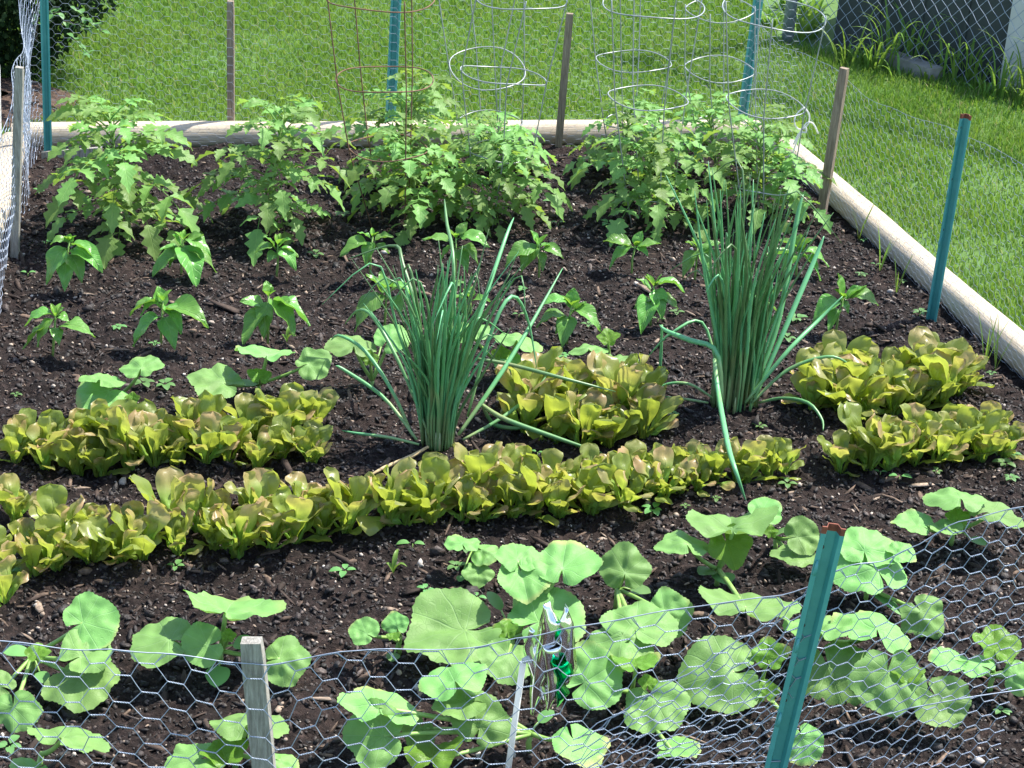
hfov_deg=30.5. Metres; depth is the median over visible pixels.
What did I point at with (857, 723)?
line wire
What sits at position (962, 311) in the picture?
landscape timber
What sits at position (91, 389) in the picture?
squash plant
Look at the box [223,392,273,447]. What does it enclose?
lettuce
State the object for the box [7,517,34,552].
lettuce
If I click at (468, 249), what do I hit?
pepper plant
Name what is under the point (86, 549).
lettuce
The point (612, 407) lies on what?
lettuce
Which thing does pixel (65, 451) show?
lettuce
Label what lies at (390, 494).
lettuce
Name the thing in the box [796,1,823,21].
tall weed
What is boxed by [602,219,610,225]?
weed seedling
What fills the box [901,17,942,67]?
tall weed
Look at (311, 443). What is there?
lettuce
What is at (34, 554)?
lettuce
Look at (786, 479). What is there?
weed seedling
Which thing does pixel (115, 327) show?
weed seedling
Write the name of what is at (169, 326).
pepper plant
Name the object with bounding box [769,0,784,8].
tall weed
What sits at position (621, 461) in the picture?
lettuce
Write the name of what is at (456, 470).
lettuce
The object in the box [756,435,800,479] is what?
lettuce
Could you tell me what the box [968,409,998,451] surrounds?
lettuce
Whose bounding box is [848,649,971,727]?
squash plant
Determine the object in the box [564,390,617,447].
lettuce
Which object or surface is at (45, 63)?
green fence post
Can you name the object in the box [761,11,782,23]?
tall weed
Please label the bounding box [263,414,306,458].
lettuce
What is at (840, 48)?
tall weed
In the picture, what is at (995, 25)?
outbuilding
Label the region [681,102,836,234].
tomato plant
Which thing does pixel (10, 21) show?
evergreen shrub
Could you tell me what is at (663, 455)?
lettuce
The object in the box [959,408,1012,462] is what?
lettuce
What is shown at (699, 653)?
squash plant
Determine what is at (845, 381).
lettuce
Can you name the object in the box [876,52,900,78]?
tall weed
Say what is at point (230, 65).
wooden stake
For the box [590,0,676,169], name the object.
tomato cage
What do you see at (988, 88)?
tall weed
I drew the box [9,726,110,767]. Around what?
squash plant
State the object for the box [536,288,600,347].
pepper plant
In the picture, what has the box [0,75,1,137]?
wooden stake
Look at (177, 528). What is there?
lettuce
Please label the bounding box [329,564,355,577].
weed seedling
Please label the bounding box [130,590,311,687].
squash plant
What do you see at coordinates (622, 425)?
lettuce
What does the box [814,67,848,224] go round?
wooden stake
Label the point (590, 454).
lettuce
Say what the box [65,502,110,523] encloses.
lettuce
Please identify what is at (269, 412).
lettuce
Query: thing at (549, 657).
foil spinner
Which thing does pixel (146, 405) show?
lettuce
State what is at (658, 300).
pepper plant
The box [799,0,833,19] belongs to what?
tall weed
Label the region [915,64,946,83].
tall weed
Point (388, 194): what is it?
tomato plant
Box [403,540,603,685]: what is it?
squash plant
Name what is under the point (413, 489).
lettuce
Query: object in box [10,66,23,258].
wooden stake
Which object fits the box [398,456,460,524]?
lettuce
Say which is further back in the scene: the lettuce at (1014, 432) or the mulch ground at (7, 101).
the mulch ground at (7, 101)
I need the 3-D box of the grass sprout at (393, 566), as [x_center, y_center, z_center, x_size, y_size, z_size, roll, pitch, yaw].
[-0.234,0.360,3.755,0.033,0.040,0.059,-7,28,-19]
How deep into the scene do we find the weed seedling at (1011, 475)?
4.21 m
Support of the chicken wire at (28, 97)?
attached to the wooden stake at (18, 104)
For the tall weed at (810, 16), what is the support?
on the lawn at (772, 70)
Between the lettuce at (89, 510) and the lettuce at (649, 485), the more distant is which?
the lettuce at (649, 485)
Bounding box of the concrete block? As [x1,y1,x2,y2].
[876,48,942,80]
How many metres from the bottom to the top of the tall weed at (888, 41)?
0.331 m
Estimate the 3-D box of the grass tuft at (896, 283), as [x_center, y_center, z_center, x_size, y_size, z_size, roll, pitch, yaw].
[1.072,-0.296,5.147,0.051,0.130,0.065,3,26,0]
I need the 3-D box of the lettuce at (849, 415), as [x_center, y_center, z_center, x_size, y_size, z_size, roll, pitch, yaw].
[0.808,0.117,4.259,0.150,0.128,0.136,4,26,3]
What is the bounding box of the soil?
[0,142,1023,767]
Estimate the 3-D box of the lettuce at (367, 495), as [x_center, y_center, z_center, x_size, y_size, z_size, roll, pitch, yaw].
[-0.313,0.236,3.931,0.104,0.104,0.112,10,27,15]
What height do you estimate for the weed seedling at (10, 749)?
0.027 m
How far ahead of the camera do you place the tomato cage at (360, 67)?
5.28 m
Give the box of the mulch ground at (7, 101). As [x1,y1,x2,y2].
[1,77,86,131]
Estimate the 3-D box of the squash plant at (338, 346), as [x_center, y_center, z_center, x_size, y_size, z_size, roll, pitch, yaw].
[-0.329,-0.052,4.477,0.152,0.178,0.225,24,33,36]
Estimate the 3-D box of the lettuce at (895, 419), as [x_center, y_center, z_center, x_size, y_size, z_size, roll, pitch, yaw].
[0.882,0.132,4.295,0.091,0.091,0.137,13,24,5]
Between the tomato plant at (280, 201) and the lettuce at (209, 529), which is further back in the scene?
the tomato plant at (280, 201)
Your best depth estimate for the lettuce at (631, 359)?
4.43 m
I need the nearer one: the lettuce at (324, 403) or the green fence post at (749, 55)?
the lettuce at (324, 403)
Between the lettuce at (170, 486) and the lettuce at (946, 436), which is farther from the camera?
the lettuce at (946, 436)
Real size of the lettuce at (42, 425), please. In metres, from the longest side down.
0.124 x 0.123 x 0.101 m
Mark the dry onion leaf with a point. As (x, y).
(412, 455)
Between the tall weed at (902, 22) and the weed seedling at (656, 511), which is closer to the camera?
the weed seedling at (656, 511)
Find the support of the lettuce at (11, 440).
on the soil
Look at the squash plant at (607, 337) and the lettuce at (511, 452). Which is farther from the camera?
the squash plant at (607, 337)
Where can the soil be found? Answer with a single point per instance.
(366, 564)
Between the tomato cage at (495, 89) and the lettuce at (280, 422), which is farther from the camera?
the tomato cage at (495, 89)
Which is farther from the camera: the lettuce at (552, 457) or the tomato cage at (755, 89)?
the tomato cage at (755, 89)
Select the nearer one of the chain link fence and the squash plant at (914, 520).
the squash plant at (914, 520)
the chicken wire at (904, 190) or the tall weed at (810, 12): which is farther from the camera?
the tall weed at (810, 12)
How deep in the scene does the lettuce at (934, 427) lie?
4.23 m
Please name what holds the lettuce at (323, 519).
on the soil
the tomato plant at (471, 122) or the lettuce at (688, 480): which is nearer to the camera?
the lettuce at (688, 480)
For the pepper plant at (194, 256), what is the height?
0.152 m
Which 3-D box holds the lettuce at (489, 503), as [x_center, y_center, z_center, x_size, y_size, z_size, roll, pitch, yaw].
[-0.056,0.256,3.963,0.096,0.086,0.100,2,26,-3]
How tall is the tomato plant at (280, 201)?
0.431 m
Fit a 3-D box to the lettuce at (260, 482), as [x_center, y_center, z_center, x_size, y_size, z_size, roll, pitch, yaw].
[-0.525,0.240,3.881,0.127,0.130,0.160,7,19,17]
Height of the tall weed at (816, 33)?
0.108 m
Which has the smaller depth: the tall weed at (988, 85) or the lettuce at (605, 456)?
the lettuce at (605, 456)
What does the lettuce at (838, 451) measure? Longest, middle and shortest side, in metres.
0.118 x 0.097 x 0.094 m
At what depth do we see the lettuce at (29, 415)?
4.11 m
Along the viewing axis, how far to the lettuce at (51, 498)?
3.77 m
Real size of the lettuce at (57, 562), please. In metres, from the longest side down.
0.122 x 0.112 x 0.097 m
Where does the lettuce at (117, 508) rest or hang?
on the soil
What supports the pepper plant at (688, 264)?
on the soil
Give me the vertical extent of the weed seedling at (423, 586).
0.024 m
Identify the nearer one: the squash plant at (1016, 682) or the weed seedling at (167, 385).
the squash plant at (1016, 682)
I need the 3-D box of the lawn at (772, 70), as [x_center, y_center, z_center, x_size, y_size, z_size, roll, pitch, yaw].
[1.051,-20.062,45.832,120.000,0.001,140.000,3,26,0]
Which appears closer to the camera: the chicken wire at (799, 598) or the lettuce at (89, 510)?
the chicken wire at (799, 598)
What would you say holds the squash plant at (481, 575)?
on the soil
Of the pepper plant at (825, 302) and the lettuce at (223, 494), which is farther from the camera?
the pepper plant at (825, 302)
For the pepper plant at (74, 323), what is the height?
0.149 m
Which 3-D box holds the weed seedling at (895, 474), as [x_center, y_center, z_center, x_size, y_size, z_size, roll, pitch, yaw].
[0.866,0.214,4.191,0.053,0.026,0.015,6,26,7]
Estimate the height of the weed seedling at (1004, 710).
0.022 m
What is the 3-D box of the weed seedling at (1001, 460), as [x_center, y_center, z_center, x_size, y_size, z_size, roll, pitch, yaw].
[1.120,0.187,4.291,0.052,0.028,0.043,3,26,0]
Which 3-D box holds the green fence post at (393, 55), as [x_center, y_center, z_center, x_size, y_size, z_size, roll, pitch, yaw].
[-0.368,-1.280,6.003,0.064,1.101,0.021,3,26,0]
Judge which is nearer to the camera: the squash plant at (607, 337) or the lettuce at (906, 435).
the lettuce at (906, 435)
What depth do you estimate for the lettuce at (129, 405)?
4.17 m
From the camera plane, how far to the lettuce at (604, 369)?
4.35 m
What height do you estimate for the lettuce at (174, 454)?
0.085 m
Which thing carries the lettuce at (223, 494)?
on the soil
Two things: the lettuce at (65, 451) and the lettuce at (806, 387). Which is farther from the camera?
the lettuce at (806, 387)
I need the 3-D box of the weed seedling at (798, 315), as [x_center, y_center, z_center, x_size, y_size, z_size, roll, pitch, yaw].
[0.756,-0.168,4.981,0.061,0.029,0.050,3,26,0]
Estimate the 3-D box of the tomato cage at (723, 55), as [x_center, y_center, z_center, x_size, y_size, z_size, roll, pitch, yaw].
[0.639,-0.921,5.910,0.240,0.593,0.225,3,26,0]
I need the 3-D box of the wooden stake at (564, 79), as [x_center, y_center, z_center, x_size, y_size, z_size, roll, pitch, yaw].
[0.165,-0.949,6.078,0.036,0.511,0.019,3,26,0]
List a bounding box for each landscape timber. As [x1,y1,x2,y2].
[0,132,26,245]
[10,119,762,148]
[772,135,1023,377]
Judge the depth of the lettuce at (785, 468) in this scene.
4.19 m
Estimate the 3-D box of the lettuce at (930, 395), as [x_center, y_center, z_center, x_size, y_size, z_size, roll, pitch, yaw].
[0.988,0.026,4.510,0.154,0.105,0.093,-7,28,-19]
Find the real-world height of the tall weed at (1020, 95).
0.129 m
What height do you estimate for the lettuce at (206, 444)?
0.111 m
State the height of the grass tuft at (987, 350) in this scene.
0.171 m
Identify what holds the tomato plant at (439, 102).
on the soil
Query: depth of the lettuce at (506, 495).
3.96 m
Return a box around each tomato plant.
[35,94,212,268]
[181,92,355,265]
[320,66,466,212]
[338,111,493,248]
[422,110,572,242]
[424,108,552,191]
[562,88,680,189]
[567,106,725,246]
[666,91,774,189]
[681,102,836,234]
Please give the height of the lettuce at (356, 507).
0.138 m
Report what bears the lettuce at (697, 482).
on the soil
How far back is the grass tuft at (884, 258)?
5.28 m
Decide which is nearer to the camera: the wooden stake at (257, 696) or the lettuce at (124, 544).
the wooden stake at (257, 696)
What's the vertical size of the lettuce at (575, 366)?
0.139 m
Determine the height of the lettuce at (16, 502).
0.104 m
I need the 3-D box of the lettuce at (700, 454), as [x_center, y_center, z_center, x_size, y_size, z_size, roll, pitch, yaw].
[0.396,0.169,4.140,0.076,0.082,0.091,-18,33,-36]
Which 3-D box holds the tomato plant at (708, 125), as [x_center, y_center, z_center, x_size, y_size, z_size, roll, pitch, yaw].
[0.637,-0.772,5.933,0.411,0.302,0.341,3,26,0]
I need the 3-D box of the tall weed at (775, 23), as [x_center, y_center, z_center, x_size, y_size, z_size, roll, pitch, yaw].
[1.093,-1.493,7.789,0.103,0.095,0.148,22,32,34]
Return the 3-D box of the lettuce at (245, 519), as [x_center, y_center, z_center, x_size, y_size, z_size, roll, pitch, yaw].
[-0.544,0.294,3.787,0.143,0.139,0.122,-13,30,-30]
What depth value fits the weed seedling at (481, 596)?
3.67 m
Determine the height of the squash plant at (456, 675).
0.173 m
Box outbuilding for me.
[833,0,1023,91]
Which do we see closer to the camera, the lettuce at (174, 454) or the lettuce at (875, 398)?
the lettuce at (174, 454)
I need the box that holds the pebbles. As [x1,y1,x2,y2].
[1,149,1023,767]
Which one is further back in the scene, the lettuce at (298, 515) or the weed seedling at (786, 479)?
the weed seedling at (786, 479)
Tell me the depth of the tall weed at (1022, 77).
6.96 m
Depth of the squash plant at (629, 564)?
3.48 m
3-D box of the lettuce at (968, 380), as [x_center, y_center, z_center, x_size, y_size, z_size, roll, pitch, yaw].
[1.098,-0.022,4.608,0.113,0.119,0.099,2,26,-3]
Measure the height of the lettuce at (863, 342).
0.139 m
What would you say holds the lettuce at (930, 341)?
on the soil
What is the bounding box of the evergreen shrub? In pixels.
[0,0,118,81]
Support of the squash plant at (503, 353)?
on the soil
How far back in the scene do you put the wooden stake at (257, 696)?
2.79 m
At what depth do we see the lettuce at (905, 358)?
4.61 m
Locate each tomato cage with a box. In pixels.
[326,0,434,230]
[438,0,525,167]
[460,0,567,229]
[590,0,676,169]
[602,0,704,230]
[684,0,755,171]
[722,0,826,230]
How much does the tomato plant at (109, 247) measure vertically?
0.439 m
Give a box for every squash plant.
[0,591,120,732]
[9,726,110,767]
[75,355,164,409]
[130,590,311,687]
[164,713,299,767]
[186,345,331,397]
[324,324,409,385]
[337,662,610,767]
[348,611,408,661]
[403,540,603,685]
[444,534,497,588]
[452,322,542,371]
[566,639,700,757]
[568,328,638,361]
[589,541,693,672]
[653,497,801,621]
[676,635,823,766]
[764,515,819,567]
[782,610,910,706]
[833,526,944,639]
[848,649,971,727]
[890,487,1023,545]
[928,624,1023,696]
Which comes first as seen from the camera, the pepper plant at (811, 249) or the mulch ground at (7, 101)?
the pepper plant at (811, 249)
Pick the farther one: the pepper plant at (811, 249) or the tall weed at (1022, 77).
the tall weed at (1022, 77)
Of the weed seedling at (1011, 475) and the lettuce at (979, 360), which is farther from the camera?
the lettuce at (979, 360)
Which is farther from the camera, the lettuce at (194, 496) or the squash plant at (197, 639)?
the lettuce at (194, 496)
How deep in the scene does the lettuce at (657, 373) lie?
4.36 m
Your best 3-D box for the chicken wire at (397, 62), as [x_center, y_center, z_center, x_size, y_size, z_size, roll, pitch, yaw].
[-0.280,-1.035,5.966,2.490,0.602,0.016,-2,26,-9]
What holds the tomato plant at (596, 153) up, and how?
on the soil
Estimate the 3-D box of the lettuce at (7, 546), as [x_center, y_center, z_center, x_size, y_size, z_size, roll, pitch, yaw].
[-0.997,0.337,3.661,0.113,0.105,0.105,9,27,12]
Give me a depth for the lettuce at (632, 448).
4.12 m
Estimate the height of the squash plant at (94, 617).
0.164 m
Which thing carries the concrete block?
on the lawn at (772, 70)
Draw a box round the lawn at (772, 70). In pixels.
[0,0,1023,330]
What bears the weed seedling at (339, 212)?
on the soil
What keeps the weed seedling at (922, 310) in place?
on the soil
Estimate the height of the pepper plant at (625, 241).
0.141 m
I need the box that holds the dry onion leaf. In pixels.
[373,446,428,474]
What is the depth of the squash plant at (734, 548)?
3.71 m
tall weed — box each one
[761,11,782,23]
[761,14,783,30]
[764,7,783,18]
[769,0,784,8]
[780,10,823,40]
[784,0,824,14]
[795,11,825,27]
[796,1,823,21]
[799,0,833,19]
[811,19,828,38]
[815,3,880,68]
[829,40,859,57]
[830,38,863,60]
[846,40,885,70]
[852,21,903,73]
[854,0,920,65]
[864,1,927,56]
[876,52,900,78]
[894,1,956,57]
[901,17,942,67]
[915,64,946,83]
[921,17,1002,84]
[935,33,960,82]
[935,53,992,84]
[937,34,984,80]
[961,75,995,97]
[972,64,1001,87]
[977,77,1001,94]
[979,29,1023,100]
[984,29,1023,99]
[1005,87,1023,103]
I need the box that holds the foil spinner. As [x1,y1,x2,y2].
[505,601,576,767]
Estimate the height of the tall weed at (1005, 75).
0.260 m
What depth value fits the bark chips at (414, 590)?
4.13 m
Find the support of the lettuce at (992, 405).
on the soil
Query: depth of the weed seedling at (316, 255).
5.23 m
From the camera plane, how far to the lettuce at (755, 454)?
4.11 m
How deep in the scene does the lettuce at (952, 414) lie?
4.33 m
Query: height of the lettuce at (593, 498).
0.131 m
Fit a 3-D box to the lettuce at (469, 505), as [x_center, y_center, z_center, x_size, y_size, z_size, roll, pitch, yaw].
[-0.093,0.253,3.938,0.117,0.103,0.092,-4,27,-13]
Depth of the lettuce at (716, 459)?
4.10 m
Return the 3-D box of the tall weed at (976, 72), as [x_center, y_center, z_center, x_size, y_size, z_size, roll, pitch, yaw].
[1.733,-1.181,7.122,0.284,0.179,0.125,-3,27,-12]
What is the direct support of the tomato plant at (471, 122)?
on the soil
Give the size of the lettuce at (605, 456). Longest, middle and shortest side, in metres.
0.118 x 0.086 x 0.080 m
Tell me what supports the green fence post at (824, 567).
on the soil
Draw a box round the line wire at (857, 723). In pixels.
[682,689,1023,764]
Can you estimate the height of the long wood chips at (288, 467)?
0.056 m
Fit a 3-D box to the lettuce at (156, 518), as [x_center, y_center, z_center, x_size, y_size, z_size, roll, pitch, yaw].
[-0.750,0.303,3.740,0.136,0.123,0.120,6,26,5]
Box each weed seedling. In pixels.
[0,735,20,753]
[112,324,126,329]
[135,377,154,386]
[156,378,174,389]
[167,559,184,570]
[307,249,323,257]
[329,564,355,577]
[336,211,349,216]
[397,539,424,547]
[417,584,433,591]
[447,561,464,570]
[474,592,486,598]
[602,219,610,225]
[642,502,660,515]
[710,495,720,501]
[778,477,796,488]
[784,333,795,341]
[788,313,807,321]
[889,473,911,478]
[913,308,926,315]
[992,458,1015,466]
[993,705,1011,714]
[1005,474,1019,481]
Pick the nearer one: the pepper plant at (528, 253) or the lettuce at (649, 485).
the lettuce at (649, 485)
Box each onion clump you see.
[325,199,615,452]
[649,159,846,499]
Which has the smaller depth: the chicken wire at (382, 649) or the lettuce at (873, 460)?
the chicken wire at (382, 649)
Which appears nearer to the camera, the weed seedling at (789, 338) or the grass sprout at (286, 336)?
the grass sprout at (286, 336)
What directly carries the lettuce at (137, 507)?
on the soil
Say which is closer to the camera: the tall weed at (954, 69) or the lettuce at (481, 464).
the lettuce at (481, 464)
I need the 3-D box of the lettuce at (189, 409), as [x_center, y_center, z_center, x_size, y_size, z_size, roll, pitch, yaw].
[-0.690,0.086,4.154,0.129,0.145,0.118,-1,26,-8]
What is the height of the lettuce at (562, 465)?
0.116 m
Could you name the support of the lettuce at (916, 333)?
on the soil
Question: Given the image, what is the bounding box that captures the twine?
[791,107,818,157]
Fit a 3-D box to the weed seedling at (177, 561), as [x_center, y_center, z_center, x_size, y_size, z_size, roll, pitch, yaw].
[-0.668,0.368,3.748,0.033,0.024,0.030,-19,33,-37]
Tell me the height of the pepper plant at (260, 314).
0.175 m
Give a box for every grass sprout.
[282,327,295,341]
[387,549,405,573]
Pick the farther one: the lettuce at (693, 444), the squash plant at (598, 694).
the lettuce at (693, 444)
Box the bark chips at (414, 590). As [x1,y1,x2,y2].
[0,146,1023,767]
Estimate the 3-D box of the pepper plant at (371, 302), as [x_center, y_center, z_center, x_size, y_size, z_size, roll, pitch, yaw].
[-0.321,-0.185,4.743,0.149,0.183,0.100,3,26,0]
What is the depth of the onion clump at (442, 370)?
4.16 m
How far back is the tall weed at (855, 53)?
7.28 m
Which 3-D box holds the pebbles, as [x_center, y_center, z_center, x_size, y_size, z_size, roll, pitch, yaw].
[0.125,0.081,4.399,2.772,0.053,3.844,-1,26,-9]
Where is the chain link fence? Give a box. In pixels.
[763,0,1023,92]
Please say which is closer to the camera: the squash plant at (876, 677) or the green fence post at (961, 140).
the squash plant at (876, 677)
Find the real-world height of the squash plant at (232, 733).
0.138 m
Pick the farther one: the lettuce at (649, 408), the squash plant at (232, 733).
the lettuce at (649, 408)
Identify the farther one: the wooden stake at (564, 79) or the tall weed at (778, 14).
the tall weed at (778, 14)
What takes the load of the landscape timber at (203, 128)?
on the lawn at (772, 70)
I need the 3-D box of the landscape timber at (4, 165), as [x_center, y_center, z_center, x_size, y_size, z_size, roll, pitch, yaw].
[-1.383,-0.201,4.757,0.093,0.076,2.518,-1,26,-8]
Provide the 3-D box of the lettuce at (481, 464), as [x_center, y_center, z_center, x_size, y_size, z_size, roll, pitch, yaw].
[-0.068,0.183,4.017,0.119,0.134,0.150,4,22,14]
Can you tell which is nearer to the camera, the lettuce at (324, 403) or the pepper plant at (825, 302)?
the lettuce at (324, 403)
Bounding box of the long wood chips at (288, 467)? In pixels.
[0,151,996,766]
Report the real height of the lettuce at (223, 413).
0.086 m
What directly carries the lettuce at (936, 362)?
on the soil
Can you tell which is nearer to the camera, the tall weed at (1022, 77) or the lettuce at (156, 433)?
the lettuce at (156, 433)
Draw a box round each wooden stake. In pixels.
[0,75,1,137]
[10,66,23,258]
[227,0,234,120]
[240,636,275,767]
[555,13,572,147]
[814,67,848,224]
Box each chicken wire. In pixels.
[0,0,43,312]
[0,587,810,767]
[20,0,802,148]
[570,506,1023,767]
[748,21,1023,378]
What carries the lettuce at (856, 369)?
on the soil
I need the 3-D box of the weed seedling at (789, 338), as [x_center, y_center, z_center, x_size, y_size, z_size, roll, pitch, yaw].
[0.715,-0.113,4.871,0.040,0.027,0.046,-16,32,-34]
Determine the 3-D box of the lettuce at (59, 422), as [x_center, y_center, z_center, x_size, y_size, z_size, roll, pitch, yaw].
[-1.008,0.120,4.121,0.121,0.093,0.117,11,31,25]
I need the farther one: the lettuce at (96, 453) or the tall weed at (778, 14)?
the tall weed at (778, 14)
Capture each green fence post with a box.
[40,0,51,150]
[385,0,400,118]
[738,0,762,115]
[764,523,845,767]
[926,113,971,321]
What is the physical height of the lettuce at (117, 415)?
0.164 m
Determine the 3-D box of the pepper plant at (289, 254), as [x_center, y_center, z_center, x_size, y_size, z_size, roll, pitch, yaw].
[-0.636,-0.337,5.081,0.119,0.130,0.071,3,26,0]
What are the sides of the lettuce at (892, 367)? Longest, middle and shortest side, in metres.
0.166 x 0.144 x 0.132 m
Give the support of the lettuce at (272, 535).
on the soil
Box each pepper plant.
[22,303,94,355]
[46,234,102,291]
[129,286,208,349]
[152,229,216,287]
[240,281,310,344]
[254,233,298,276]
[340,228,392,274]
[354,271,409,331]
[422,222,489,275]
[456,286,490,313]
[505,230,563,277]
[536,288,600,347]
[603,231,660,272]
[634,274,684,333]
[682,237,720,280]
[767,233,829,280]
[812,273,878,330]
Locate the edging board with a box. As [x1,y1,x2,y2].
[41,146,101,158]
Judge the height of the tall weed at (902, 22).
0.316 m
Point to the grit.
(512, 506)
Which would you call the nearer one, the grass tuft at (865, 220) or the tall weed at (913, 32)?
the grass tuft at (865, 220)
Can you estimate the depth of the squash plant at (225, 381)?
4.36 m
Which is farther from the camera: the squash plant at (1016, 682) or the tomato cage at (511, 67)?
the tomato cage at (511, 67)
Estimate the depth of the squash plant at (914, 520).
3.89 m
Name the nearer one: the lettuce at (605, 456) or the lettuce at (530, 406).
the lettuce at (605, 456)
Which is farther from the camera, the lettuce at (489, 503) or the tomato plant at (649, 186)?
the tomato plant at (649, 186)
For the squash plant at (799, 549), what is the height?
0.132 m
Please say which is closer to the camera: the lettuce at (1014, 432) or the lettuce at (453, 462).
the lettuce at (453, 462)
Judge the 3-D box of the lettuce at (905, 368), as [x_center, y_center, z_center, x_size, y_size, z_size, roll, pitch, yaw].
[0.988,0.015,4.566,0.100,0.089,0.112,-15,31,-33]
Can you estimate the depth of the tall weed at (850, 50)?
7.37 m
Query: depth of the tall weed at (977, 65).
7.15 m
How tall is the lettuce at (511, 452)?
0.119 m
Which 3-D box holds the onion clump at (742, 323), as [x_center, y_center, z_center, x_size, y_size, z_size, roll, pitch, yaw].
[0.572,-0.142,4.256,0.483,0.619,0.734,3,26,0]
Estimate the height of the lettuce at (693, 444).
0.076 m
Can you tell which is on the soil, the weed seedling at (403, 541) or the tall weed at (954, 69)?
the weed seedling at (403, 541)
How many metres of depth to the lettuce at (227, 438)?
4.11 m
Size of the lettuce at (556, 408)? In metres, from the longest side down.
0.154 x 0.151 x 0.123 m
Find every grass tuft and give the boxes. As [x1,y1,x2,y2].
[851,199,877,238]
[878,228,897,270]
[894,255,912,291]
[977,307,1013,371]
[990,316,1011,368]
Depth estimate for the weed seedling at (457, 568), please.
3.80 m
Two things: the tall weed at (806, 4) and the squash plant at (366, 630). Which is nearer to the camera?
the squash plant at (366, 630)
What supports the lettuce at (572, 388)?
on the soil
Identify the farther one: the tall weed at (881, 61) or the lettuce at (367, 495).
the tall weed at (881, 61)
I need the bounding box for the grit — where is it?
[0,146,1022,767]
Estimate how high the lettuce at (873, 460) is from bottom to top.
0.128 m
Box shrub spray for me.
[31,0,108,57]
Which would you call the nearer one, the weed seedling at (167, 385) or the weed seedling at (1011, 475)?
the weed seedling at (1011, 475)
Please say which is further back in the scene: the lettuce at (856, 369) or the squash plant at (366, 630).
the lettuce at (856, 369)
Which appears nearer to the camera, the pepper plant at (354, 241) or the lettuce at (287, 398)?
the lettuce at (287, 398)
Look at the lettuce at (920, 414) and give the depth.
4.31 m
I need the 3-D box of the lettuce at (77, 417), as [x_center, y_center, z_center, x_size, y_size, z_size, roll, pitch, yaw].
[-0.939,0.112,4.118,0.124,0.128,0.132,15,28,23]
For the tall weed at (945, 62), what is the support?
on the lawn at (772, 70)
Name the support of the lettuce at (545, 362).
on the soil
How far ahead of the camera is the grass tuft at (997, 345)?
4.75 m
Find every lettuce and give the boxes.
[0,408,36,455]
[0,418,41,463]
[0,472,36,522]
[0,525,30,573]
[0,554,28,606]
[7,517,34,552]
[12,527,63,578]
[22,416,70,470]
[26,483,85,541]
[27,409,69,445]
[30,514,79,572]
[49,427,104,475]
[55,515,116,563]
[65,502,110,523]
[66,403,109,457]
[76,422,129,477]
[78,518,161,564]
[80,398,141,431]
[97,405,147,470]
[108,503,137,529]
[111,500,170,560]
[122,500,143,519]
[124,410,185,467]
[129,465,198,539]
[137,399,170,451]
[155,408,186,445]
[159,507,203,555]
[160,427,200,465]
[167,473,220,534]
[171,389,226,449]
[180,411,242,463]
[193,410,225,429]
[193,505,240,550]
[198,488,234,517]
[202,501,273,559]
[205,415,253,464]
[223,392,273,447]
[223,468,279,531]
[241,425,276,471]
[251,395,291,438]
[253,507,297,549]
[254,382,317,426]
[255,486,331,543]
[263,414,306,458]
[280,471,332,500]
[281,419,333,463]
[299,386,339,432]
[306,495,349,535]
[323,467,382,534]
[338,472,385,515]
[356,456,416,535]
[380,475,437,526]
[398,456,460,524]
[399,452,465,503]
[440,478,488,523]
[443,458,492,510]
[452,441,503,483]
[463,479,508,521]
[493,471,543,518]
[494,346,577,416]
[494,453,560,526]
[497,378,551,433]
[499,443,531,474]
[515,443,573,482]
[525,381,586,444]
[536,464,584,518]
[544,371,596,431]
[547,358,588,394]
[555,452,597,500]
[556,356,593,394]
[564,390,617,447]
[565,462,630,515]
[574,391,640,448]
[580,442,616,468]
[587,350,644,407]
[587,387,620,414]
[596,452,653,512]
[599,450,617,463]
[612,366,678,417]
[617,439,661,482]
[619,353,668,385]
[624,382,683,439]
[633,445,698,503]
[638,464,670,501]
[642,448,689,477]
[660,463,696,493]
[671,442,703,471]
[672,438,700,457]
[677,454,716,496]
[696,438,738,490]
[718,437,777,483]
[723,449,760,482]
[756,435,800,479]
[765,438,805,474]
[781,347,836,404]
[790,371,837,410]
[810,353,887,416]
[812,342,873,406]
[813,329,873,357]
[817,429,865,476]
[837,401,894,457]
[842,376,899,419]
[847,415,901,471]
[853,341,883,365]
[856,418,920,470]
[866,361,908,406]
[869,346,900,362]
[874,359,930,415]
[887,416,921,434]
[897,419,941,466]
[899,326,977,363]
[899,402,941,448]
[900,348,927,371]
[901,372,950,408]
[903,367,936,402]
[908,332,984,400]
[916,403,959,460]
[920,349,977,409]
[922,406,989,462]
[923,419,968,463]
[937,342,994,387]
[937,411,974,454]
[952,365,983,396]
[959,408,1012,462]
[967,400,1013,422]
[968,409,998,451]
[995,421,1023,459]
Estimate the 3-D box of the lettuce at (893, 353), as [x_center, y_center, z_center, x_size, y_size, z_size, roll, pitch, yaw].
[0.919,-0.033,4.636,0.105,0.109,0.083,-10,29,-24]
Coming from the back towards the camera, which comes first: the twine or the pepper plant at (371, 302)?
the twine
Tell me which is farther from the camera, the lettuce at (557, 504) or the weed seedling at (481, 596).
the lettuce at (557, 504)

